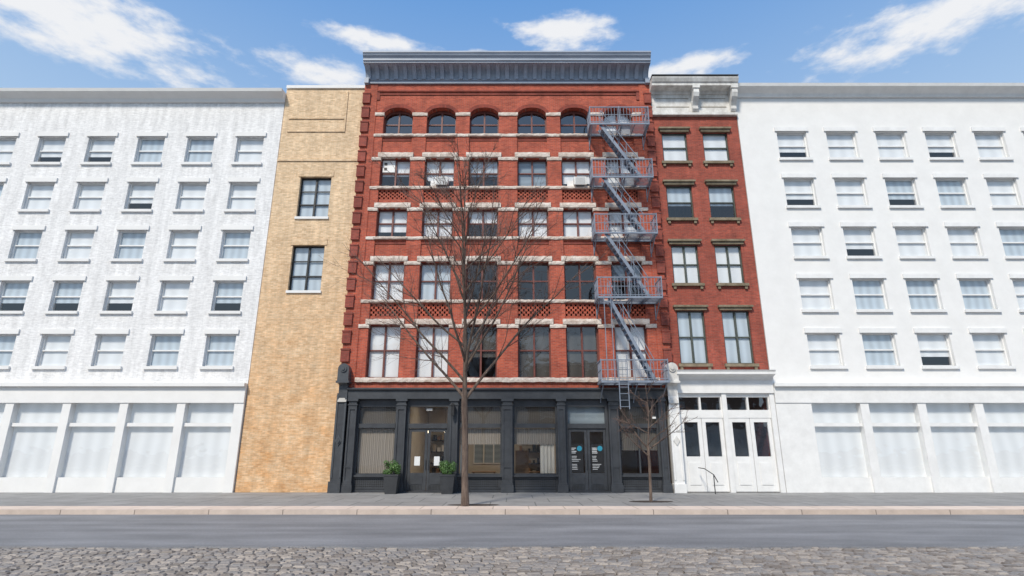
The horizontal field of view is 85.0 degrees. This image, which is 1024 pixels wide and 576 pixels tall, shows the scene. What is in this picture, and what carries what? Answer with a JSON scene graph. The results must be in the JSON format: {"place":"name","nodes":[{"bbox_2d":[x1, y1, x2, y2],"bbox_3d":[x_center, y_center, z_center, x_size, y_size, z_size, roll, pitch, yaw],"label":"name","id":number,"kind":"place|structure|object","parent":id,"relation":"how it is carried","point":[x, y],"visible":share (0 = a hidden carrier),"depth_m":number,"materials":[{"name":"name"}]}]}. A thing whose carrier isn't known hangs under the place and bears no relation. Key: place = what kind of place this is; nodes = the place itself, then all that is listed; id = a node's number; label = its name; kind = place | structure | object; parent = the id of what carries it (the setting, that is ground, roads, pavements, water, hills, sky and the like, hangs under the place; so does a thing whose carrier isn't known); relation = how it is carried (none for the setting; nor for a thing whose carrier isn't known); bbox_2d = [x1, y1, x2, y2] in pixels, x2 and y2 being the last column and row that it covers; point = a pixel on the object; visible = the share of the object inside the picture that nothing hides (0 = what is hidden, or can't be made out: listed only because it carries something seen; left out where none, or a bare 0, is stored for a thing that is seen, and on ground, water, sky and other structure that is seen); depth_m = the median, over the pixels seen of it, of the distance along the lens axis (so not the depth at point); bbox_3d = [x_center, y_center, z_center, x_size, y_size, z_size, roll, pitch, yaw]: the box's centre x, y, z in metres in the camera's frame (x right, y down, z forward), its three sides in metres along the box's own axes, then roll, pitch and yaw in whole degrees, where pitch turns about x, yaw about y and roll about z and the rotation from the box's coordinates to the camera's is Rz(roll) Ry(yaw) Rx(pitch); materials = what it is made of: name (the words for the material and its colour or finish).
{"place":"outdoors","nodes":[
{"label":"outdoors","id":0,"kind":"place"},
{"bbox_2d":[291,180,330,289],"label":"window shades","id":1,"kind":"object","parent":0,"point":[300,268],"depth_m":26.82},
{"bbox_2d":[387,115,586,133],"bbox_3d":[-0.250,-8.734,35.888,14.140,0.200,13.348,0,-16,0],"label":"window panes","id":2,"kind":"structure","parent":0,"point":[489,120],"depth_m":32.69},
{"bbox_2d":[410,475,603,483],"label":"door panels","id":3,"kind":"object","parent":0,"point":[577,479],"visible":0.91,"depth_m":23.69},
{"bbox_2d":[0,515,1023,550],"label":"asphalt road","id":4,"kind":"structure","parent":0,"point":[488,532],"depth_m":13.09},
{"bbox_2d":[0,546,1023,575],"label":"cobblestone street","id":5,"kind":"structure","parent":0,"point":[595,561],"depth_m":9.61,"materials":[{"name":"stone"}]},
{"bbox_2d":[0,492,1023,505],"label":"sidewalk","id":6,"kind":"structure","parent":0,"point":[502,499],"depth_m":20.16,"materials":[{"name":"concrete"}]},
{"bbox_2d":[0,403,189,492],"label":"shopfront pilasters","id":7,"kind":"object","parent":6,"relation":"on","point":[9,417],"visible":0.92,"depth_m":24.06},
{"bbox_2d":[0,387,247,402],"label":"shopfront entablature","id":8,"kind":"structure","parent":7,"relation":"on","point":[123,394],"depth_m":24.53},
{"bbox_2d":[0,383,247,386],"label":"shopfront cornice","id":9,"kind":"structure","parent":8,"relation":"on","point":[123,384],"depth_m":24.50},
{"bbox_2d":[222,403,245,492],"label":"shopfront end piers","id":10,"kind":"structure","parent":6,"relation":"on","point":[234,449],"depth_m":23.95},
{"bbox_2d":[0,477,223,491],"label":"bulkheads","id":11,"kind":"object","parent":10,"relation":"attached to","point":[122,484],"visible":0.85,"depth_m":23.62,"materials":[{"name":"stone"}]},
{"bbox_2d":[0,423,231,426],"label":"transom bars","id":12,"kind":"object","parent":10,"relation":"attached to","point":[127,424],"visible":1,"depth_m":24.31,"materials":[{"name":"stone"}]},
{"bbox_2d":[0,403,233,476],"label":"shop shades","id":13,"kind":"object","parent":10,"relation":"attached to","point":[147,450],"visible":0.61,"depth_m":24.31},
{"bbox_2d":[0,103,284,386],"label":"walls","id":14,"kind":"structure","parent":10,"relation":"on","point":[127,122],"depth_m":26.91,"materials":[{"name":"paint"}]},
{"bbox_2d":[0,162,261,368],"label":"window sills","id":15,"kind":"structure","parent":14,"relation":"attached to","point":[129,260],"depth_m":26.36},
{"bbox_2d":[0,138,263,365],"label":"window frames","id":16,"kind":"structure","parent":14,"relation":"attached to","point":[117,254],"depth_m":27.00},
{"bbox_2d":[0,140,250,365],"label":"window shades","id":17,"kind":"object","parent":16,"relation":"attached to","point":[166,342],"depth_m":26.32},
{"bbox_2d":[0,151,261,351],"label":"window meeting rails","id":18,"kind":"object","parent":16,"relation":"attached to","point":[130,246],"depth_m":26.81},
{"bbox_2d":[0,140,263,365],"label":"window shades","id":19,"kind":"object","parent":16,"relation":"attached to","point":[106,342],"depth_m":27.47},
{"bbox_2d":[0,132,266,333],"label":"window lintels","id":20,"kind":"structure","parent":14,"relation":"attached to","point":[129,227],"depth_m":26.84,"materials":[{"name":"stone"}]},
{"bbox_2d":[0,88,285,102],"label":"cornice","id":21,"kind":"structure","parent":14,"relation":"on","point":[142,95],"depth_m":28.59,"materials":[{"name":"stone"}]},
{"bbox_2d":[234,89,364,491],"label":"walls","id":22,"kind":"structure","parent":6,"relation":"on","point":[286,445],"depth_m":25.60,"materials":[{"name":"beige brick"}]},
{"bbox_2d":[290,171,333,244],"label":"flat arches","id":23,"kind":"structure","parent":22,"relation":"attached to","point":[312,241],"depth_m":26.69,"materials":[{"name":"beige brick"}]},
{"bbox_2d":[327,481,342,492],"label":"corner pier plinth","id":24,"kind":"structure","parent":6,"relation":"on","point":[333,487],"depth_m":23.21,"materials":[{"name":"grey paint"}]},
{"bbox_2d":[330,393,348,481],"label":"corner pier","id":25,"kind":"structure","parent":24,"relation":"on","point":[337,452],"depth_m":23.90,"materials":[{"name":"grey paint"}]},
{"bbox_2d":[330,395,346,477],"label":"corner pier ribs","id":26,"kind":"object","parent":25,"relation":"attached to","point":[342,441],"visible":1,"depth_m":23.84,"materials":[{"name":"grey metal"}]},
{"bbox_2d":[382,459,400,493],"bbox_3d":[-4.951,7.742,23.008,0.743,1.369,0.672,0,-16,0],"label":"potted shrub","id":27,"kind":"object","parent":6,"relation":"on","point":[391,483],"visible":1,"depth_m":22.75,"materials":[{"name":"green plant"}]},
{"bbox_2d":[438,460,455,493],"bbox_3d":[-2.667,7.768,23.012,0.816,1.321,0.716,0,-16,0],"label":"potted shrub","id":28,"kind":"object","parent":6,"relation":"on","point":[447,479],"visible":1,"depth_m":22.75,"materials":[{"name":"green plant"}]},
{"bbox_2d":[450,504,497,505],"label":"tree pit soil","id":29,"kind":"object","parent":6,"relation":"on","point":[476,504],"visible":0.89,"depth_m":18.19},
{"bbox_2d":[322,132,624,505],"bbox_3d":[-1.145,0.821,19.114,10.284,12.540,7.520,-4,-17,14],"label":"bare tree","id":30,"kind":"object","parent":29,"relation":"on","point":[464,349],"visible":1,"depth_m":18.87,"materials":[{"name":"brown plant"}]},
{"bbox_2d":[340,483,672,492],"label":"pilaster plinths","id":31,"kind":"object","parent":6,"relation":"on","point":[509,487],"visible":0.74,"depth_m":23.30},
{"bbox_2d":[348,391,663,396],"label":"storefront entablature","id":32,"kind":"structure","parent":31,"relation":"on","point":[491,393],"depth_m":24.43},
{"bbox_2d":[347,388,664,390],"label":"storefront cornice","id":33,"kind":"structure","parent":32,"relation":"on","point":[501,389],"depth_m":24.41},
{"bbox_2d":[347,397,664,398],"bbox_3d":[-0.265,4.800,24.371,13.830,0.060,0.035,0,-16,0],"label":"storefront fillet","id":34,"kind":"object","parent":32,"relation":"attached to","point":[502,398],"visible":1,"depth_m":24.35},
{"bbox_2d":[349,382,665,390],"bbox_3d":[-0.250,4.390,24.914,14.700,0.330,0.400,0,-16,0],"label":"brick base strip","id":35,"kind":"object","parent":32,"relation":"on","point":[472,384],"visible":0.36,"depth_m":24.73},
{"bbox_2d":[355,377,659,381],"bbox_3d":[-0.200,4.100,24.847,13.480,0.214,0.392,0,-16,0],"label":"stone base band","id":36,"kind":"object","parent":35,"relation":"on","point":[473,379],"visible":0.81,"depth_m":24.67,"materials":[{"name":"stone"}]},
{"bbox_2d":[355,116,659,377],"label":"brick piers","id":37,"kind":"structure","parent":36,"relation":"on","point":[507,363],"depth_m":26.45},
{"bbox_2d":[368,133,641,302],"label":"stone sills","id":38,"kind":"structure","parent":37,"relation":"attached to","point":[496,187],"depth_m":27.29,"materials":[{"name":"stone"}]},
{"bbox_2d":[361,133,649,302],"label":"stone pier bands","id":39,"kind":"object","parent":37,"relation":"attached to","point":[501,187],"visible":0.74,"depth_m":26.63,"materials":[{"name":"stone"}]},
{"bbox_2d":[341,84,670,381],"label":"corner strips","id":40,"kind":"object","parent":37,"relation":"attached to","point":[361,241],"visible":0.46,"depth_m":26.66,"materials":[{"name":"red brick"}]},
{"bbox_2d":[340,92,671,361],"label":"corner quoins","id":41,"kind":"object","parent":40,"relation":"attached to","point":[349,299],"visible":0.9,"depth_m":26.63,"materials":[{"name":"red brick"}]},
{"bbox_2d":[366,116,647,377],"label":"window frames","id":42,"kind":"structure","parent":37,"relation":"attached to","point":[369,345],"depth_m":26.55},
{"bbox_2d":[421,162,496,299],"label":"window shades","id":43,"kind":"object","parent":42,"relation":"attached to","point":[427,290],"depth_m":26.46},
{"bbox_2d":[368,115,646,376],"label":"window shades","id":44,"kind":"object","parent":42,"relation":"attached to","point":[424,369],"depth_m":26.56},
{"bbox_2d":[382,111,632,376],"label":"window mullions","id":45,"kind":"object","parent":42,"relation":"attached to","point":[433,339],"depth_m":26.36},
{"bbox_2d":[370,125,644,351],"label":"window meeting rails","id":46,"kind":"object","parent":42,"relation":"attached to","point":[496,224],"depth_m":27.12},
{"bbox_2d":[467,327,597,376],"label":"window shades","id":47,"kind":"object","parent":42,"relation":"attached to","point":[542,358],"depth_m":25.50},
{"bbox_2d":[519,162,639,282],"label":"window shades","id":48,"kind":"object","parent":42,"relation":"attached to","point":[540,167],"depth_m":27.87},
{"bbox_2d":[369,137,645,318],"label":"brick spandrels","id":49,"kind":"object","parent":37,"relation":"attached to","point":[488,146],"visible":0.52,"depth_m":27.27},
{"bbox_2d":[365,152,649,324],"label":"stone lintels","id":50,"kind":"object","parent":37,"relation":"attached to","point":[485,205],"visible":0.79,"depth_m":27.02,"materials":[{"name":"stone"}]},
{"bbox_2d":[358,112,656,328],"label":"stone imposts","id":51,"kind":"object","parent":37,"relation":"attached to","point":[502,209],"visible":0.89,"depth_m":27.00,"materials":[{"name":"stone"}]},
{"bbox_2d":[381,104,633,113],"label":"brick arches","id":52,"kind":"structure","parent":37,"relation":"on","point":[495,108],"depth_m":28.59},
{"bbox_2d":[376,84,639,112],"bbox_3d":[-0.200,-9.666,28.988,13.500,1.900,0.420,0,-16,0],"label":"brick frieze","id":53,"kind":"object","parent":37,"relation":"on","point":[507,103],"visible":0.66,"depth_m":28.85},
{"bbox_2d":[363,51,650,83],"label":"cornice","id":54,"kind":"structure","parent":53,"relation":"attached to","point":[511,58],"depth_m":28.68,"materials":[{"name":"grey paint"}]},
{"bbox_2d":[364,63,649,78],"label":"cornice brackets","id":55,"kind":"object","parent":54,"relation":"attached to","point":[451,71],"visible":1,"depth_m":28.89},
{"bbox_2d":[377,90,638,99],"bbox_3d":[-0.200,-9.938,28.806,13.500,0.560,0.080,0,-16,0],"label":"frieze moulding","id":56,"kind":"object","parent":53,"relation":"attached to","point":[379,94],"visible":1,"depth_m":28.84,"materials":[{"name":"red brick"}]},
{"bbox_2d":[370,190,645,315],"bbox_3d":[-0.200,-1.737,26.585,12.670,6.322,0.110,0,-16,0],"label":"pierced brickwork","id":57,"kind":"object","parent":37,"relation":"attached to","point":[524,197],"visible":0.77,"depth_m":25.80,"materials":[{"name":"red brick"}]},
{"bbox_2d":[384,100,631,117],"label":"arch wall","id":58,"kind":"structure","parent":37,"relation":"on","point":[453,103],"depth_m":28.73,"materials":[{"name":"red brick"}]},
{"bbox_2d":[371,191,644,315],"bbox_3d":[-0.200,-1.687,26.758,12.670,6.330,0.250,0,-16,0],"label":"spandrel recess","id":59,"kind":"object","parent":37,"relation":"attached to","point":[518,305],"visible":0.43,"depth_m":25.88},
{"bbox_2d":[375,139,640,243],"bbox_3d":[-0.200,-4.789,27.407,12.670,5.610,0.035,0,-16,0],"label":"brick corbel course","id":60,"kind":"object","parent":37,"relation":"attached to","point":[498,140],"visible":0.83,"depth_m":28.16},
{"bbox_2d":[386,111,630,119],"bbox_3d":[-0.200,-8.888,28.876,12.670,0.502,0.100,0,-16,0],"label":"arched head frame","id":61,"kind":"object","parent":37,"relation":"on","point":[489,113],"visible":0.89,"depth_m":28.86,"materials":[{"name":"red paint"}]},
{"bbox_2d":[586,106,669,408],"bbox_3d":[5.225,-1.915,25.899,2.900,14.830,1.188,0,-16,0],"label":"fire escape","id":62,"kind":"object","parent":37,"relation":"attached to","point":[606,185],"visible":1,"depth_m":25.68,"materials":[{"name":"blue paint"}]},
{"bbox_2d":[345,406,668,482],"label":"pilasters","id":63,"kind":"object","parent":31,"relation":"attached to","point":[507,443],"visible":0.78,"depth_m":23.92,"materials":[{"name":"grey paint"}]},
{"bbox_2d":[343,405,670,482],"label":"pilaster ribs","id":64,"kind":"object","parent":63,"relation":"attached to","point":[510,407],"visible":0.83,"depth_m":23.84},
{"bbox_2d":[348,399,665,405],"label":"pilaster capitals","id":65,"kind":"object","parent":63,"relation":"on","point":[504,401],"visible":0.92,"depth_m":24.32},
{"bbox_2d":[403,399,610,490],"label":"door frames","id":66,"kind":"structure","parent":31,"relation":"attached to","point":[447,403],"depth_m":24.27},
{"bbox_2d":[567,407,604,423],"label":"transom shades","id":67,"kind":"object","parent":66,"relation":"attached to","point":[585,415],"visible":1,"depth_m":24.61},
{"bbox_2d":[571,444,603,471],"bbox_3d":[3.220,7.296,23.949,1.420,1.150,0.008,0,-16,0],"label":"door poster","id":68,"kind":"object","parent":66,"relation":"attached to","point":[597,455],"depth_m":23.94,"materials":[{"name":"black paper"}]},
{"bbox_2d":[353,489,661,492],"bbox_3d":[-0.195,8.544,23.531,13.090,0.120,0.080,0,-16,0],"label":"bulkhead base","id":69,"kind":"object","parent":6,"relation":"on","point":[515,491],"visible":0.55,"depth_m":23.49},
{"bbox_2d":[353,478,661,487],"bbox_3d":[-0.195,8.333,23.701,13.090,0.620,0.130,0,-16,0],"label":"bulkhead","id":70,"kind":"object","parent":6,"relation":"on","point":[550,482],"visible":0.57,"depth_m":23.66,"materials":[{"name":"grey paint"}]},
{"bbox_2d":[354,479,657,486],"bbox_3d":[-0.245,8.252,23.653,12.860,0.340,0.008,0,-16,0],"label":"bulkhead vent lattice","id":71,"kind":"object","parent":70,"relation":"attached to","point":[514,484],"visible":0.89,"depth_m":23.65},
{"bbox_2d":[353,399,661,474],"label":"shopfront frames","id":72,"kind":"structure","parent":70,"relation":"on","point":[471,402],"depth_m":24.28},
{"bbox_2d":[357,428,554,472],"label":"curtains","id":73,"kind":"object","parent":72,"relation":"attached to","point":[375,448],"visible":0.91,"depth_m":24.29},
{"bbox_2d":[360,407,654,423],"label":"transom shades","id":74,"kind":"object","parent":72,"relation":"attached to","point":[476,415],"visible":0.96,"depth_m":24.58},
{"bbox_2d":[460,444,554,472],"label":"curtains","id":75,"kind":"object","parent":72,"relation":"attached to","point":[547,458],"visible":0.64,"depth_m":24.14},
{"bbox_2d":[620,428,656,449],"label":"curtains","id":76,"kind":"object","parent":72,"relation":"attached to","point":[627,443],"visible":0.79,"depth_m":24.30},
{"bbox_2d":[629,501,672,501],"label":"tree pit soil","id":77,"kind":"object","parent":6,"relation":"on","point":[650,501],"visible":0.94,"depth_m":19.26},
{"bbox_2d":[613,378,697,500],"bbox_3d":[5.046,5.340,19.896,2.834,4.289,2.433,-9,-19,29],"label":"bare tree","id":78,"kind":"object","parent":77,"relation":"on","point":[648,456],"visible":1,"depth_m":19.95,"materials":[{"name":"brown plant"}]},
{"bbox_2d":[649,74,785,493],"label":"red brick rowhouse","id":79,"kind":"structure","parent":6,"relation":"on","point":[720,384],"depth_m":26.08,"materials":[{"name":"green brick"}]},
{"bbox_2d":[661,134,753,362],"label":"window frames","id":80,"kind":"structure","parent":79,"relation":"in","point":[684,135],"depth_m":26.75,"materials":[{"name":"brown paint"}]},
{"bbox_2d":[680,418,779,491],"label":"door leaves","id":81,"kind":"structure","parent":79,"relation":"in","point":[705,461],"depth_m":23.90,"materials":[{"name":"white paint"}]},
{"bbox_2d":[689,463,773,484],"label":"door panels","id":82,"kind":"structure","parent":79,"relation":"in","point":[716,468],"depth_m":23.74,"materials":[{"name":"white paint"}]},
{"bbox_2d":[775,403,823,492],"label":"shopfront end piers","id":83,"kind":"structure","parent":6,"relation":"on","point":[799,451],"depth_m":23.93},
{"bbox_2d":[736,98,1023,382],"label":"walls","id":84,"kind":"structure","parent":83,"relation":"on","point":[786,321],"depth_m":26.90,"materials":[{"name":"paint"}]},
{"bbox_2d":[737,83,1023,97],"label":"cornice","id":85,"kind":"structure","parent":84,"relation":"on","point":[880,90],"depth_m":28.68,"materials":[{"name":"white paint"}]},
{"bbox_2d":[774,127,1023,332],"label":"window lintels","id":86,"kind":"structure","parent":84,"relation":"attached to","point":[899,224],"depth_m":26.88,"materials":[{"name":"white paint"}]},
{"bbox_2d":[777,133,1023,365],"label":"window frames","id":87,"kind":"structure","parent":84,"relation":"attached to","point":[927,251],"depth_m":27.05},
{"bbox_2d":[777,135,1023,364],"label":"window shades","id":88,"kind":"object","parent":87,"relation":"attached to","point":[924,341],"depth_m":27.01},
{"bbox_2d":[779,146,1023,350],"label":"window meeting rails","id":89,"kind":"object","parent":87,"relation":"attached to","point":[900,243],"depth_m":26.85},
{"bbox_2d":[852,181,1023,364],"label":"window shades","id":90,"kind":"object","parent":87,"relation":"attached to","point":[916,302],"depth_m":26.28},
{"bbox_2d":[779,157,1023,368],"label":"window sills","id":91,"kind":"structure","parent":84,"relation":"attached to","point":[903,257],"depth_m":26.39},
{"bbox_2d":[773,387,1023,402],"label":"shopfront entablature","id":92,"kind":"structure","parent":83,"relation":"on","point":[898,394],"depth_m":24.53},
{"bbox_2d":[773,383,1023,386],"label":"shopfront cornice","id":93,"kind":"structure","parent":92,"relation":"on","point":[898,384],"depth_m":24.50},
{"bbox_2d":[811,403,1023,476],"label":"shop shades","id":94,"kind":"object","parent":83,"relation":"attached to","point":[841,451],"visible":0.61,"depth_m":24.32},
{"bbox_2d":[814,423,1023,426],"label":"transom bars","id":95,"kind":"object","parent":83,"relation":"attached to","point":[917,425],"visible":1,"depth_m":24.31,"materials":[{"name":"white paint"}]},
{"bbox_2d":[822,477,1023,491],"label":"bulkheads","id":96,"kind":"object","parent":83,"relation":"attached to","point":[915,484],"visible":0.84,"depth_m":23.62,"materials":[{"name":"white paint"}]},
{"bbox_2d":[856,403,1002,492],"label":"shopfront pilasters","id":97,"kind":"object","parent":6,"relation":"on","point":[986,450],"visible":0.93,"depth_m":24.01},
{"bbox_2d":[0,0,1023,92],"label":"sky","id":98,"kind":"structure","parent":0,"point":[44,43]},
{"bbox_2d":[426,410,636,481],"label":"showroom back wall","id":99,"kind":"structure","parent":0,"point":[629,461],"depth_m":30.70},
{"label":"showroom floor","id":100,"kind":"structure","parent":0,"visible":0},
{"bbox_2d":[410,407,555,472],"bbox_3d":[-1.335,7.757,27.685,7.030,3.850,6.500,0,-16,0],"label":"showroom partition","id":101,"kind":"object","parent":100,"relation":"on","point":[418,415],"visible":0.14,"depth_m":28.10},
{"bbox_2d":[473,444,499,463],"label":"window frames","id":102,"kind":"structure","parent":101,"relation":"attached to","point":[483,456],"depth_m":30.57,"materials":[{"name":"brown paint"}]},
{"bbox_2d":[474,444,499,462],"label":"window panes","id":103,"kind":"object","parent":102,"relation":"attached to","point":[488,454],"visible":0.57,"depth_m":30.60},
{"bbox_2d":[356,124,670,478],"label":"side wall","id":104,"kind":"structure","parent":100,"relation":"on","point":[654,461],"depth_m":28.77,"materials":[{"name":"red brick"}]},
{"bbox_2d":[382,177,628,409],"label":"floor slabs","id":105,"kind":"structure","parent":104,"relation":"on","point":[571,271],"depth_m":31.23,"materials":[{"name":"paint"}]},
{"bbox_2d":[467,284,629,376],"bbox_3d":[-0.250,-1.396,32.739,14.140,15.650,0.100,0,-16,0],"label":"partition","id":106,"kind":"object","parent":105,"relation":"on","point":[487,362],"depth_m":32.17,"materials":[{"name":"paint"}]},
{"bbox_2d":[515,450,528,472],"bbox_3d":[0.450,8.130,25.026,0.600,1.650,0.400,0,-16,0],"label":"wood cabinet","id":107,"kind":"object","parent":100,"relation":"on","point":[521,461],"visible":0.64,"depth_m":24.93,"materials":[{"name":"brown wood"}]},
{"label":"ground","id":108,"kind":"structure","parent":0,"visible":0},
{"bbox_2d":[0,509,1023,514],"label":"curb","id":109,"kind":"structure","parent":108,"relation":"on","point":[511,511],"depth_m":16.58,"materials":[{"name":"stone"}]},
{"bbox_2d":[0,506,1023,508],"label":"granite paving strip","id":110,"kind":"object","parent":108,"relation":"on","point":[511,507],"visible":0.25,"depth_m":17.30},
{"bbox_3d":[-20.715,1.691,32.884,17.970,18.500,13.300,0,-16,0],"label":"side wall","id":111,"kind":"object","parent":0,"visible":0},
{"bbox_2d":[2,203,240,310],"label":"floor slabs","id":112,"kind":"structure","parent":111,"relation":"on","point":[117,306],"depth_m":31.88,"materials":[{"name":"paint"}]},
{"bbox_3d":[20.415,1.547,32.926,17.770,18.800,13.300,0,-16,0],"label":"side wall","id":113,"kind":"object","parent":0,"visible":0},
{"bbox_2d":[787,200,949,364],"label":"floor slabs","id":114,"kind":"structure","parent":113,"relation":"on","point":[925,360],"depth_m":31.25,"materials":[{"name":"paint"}]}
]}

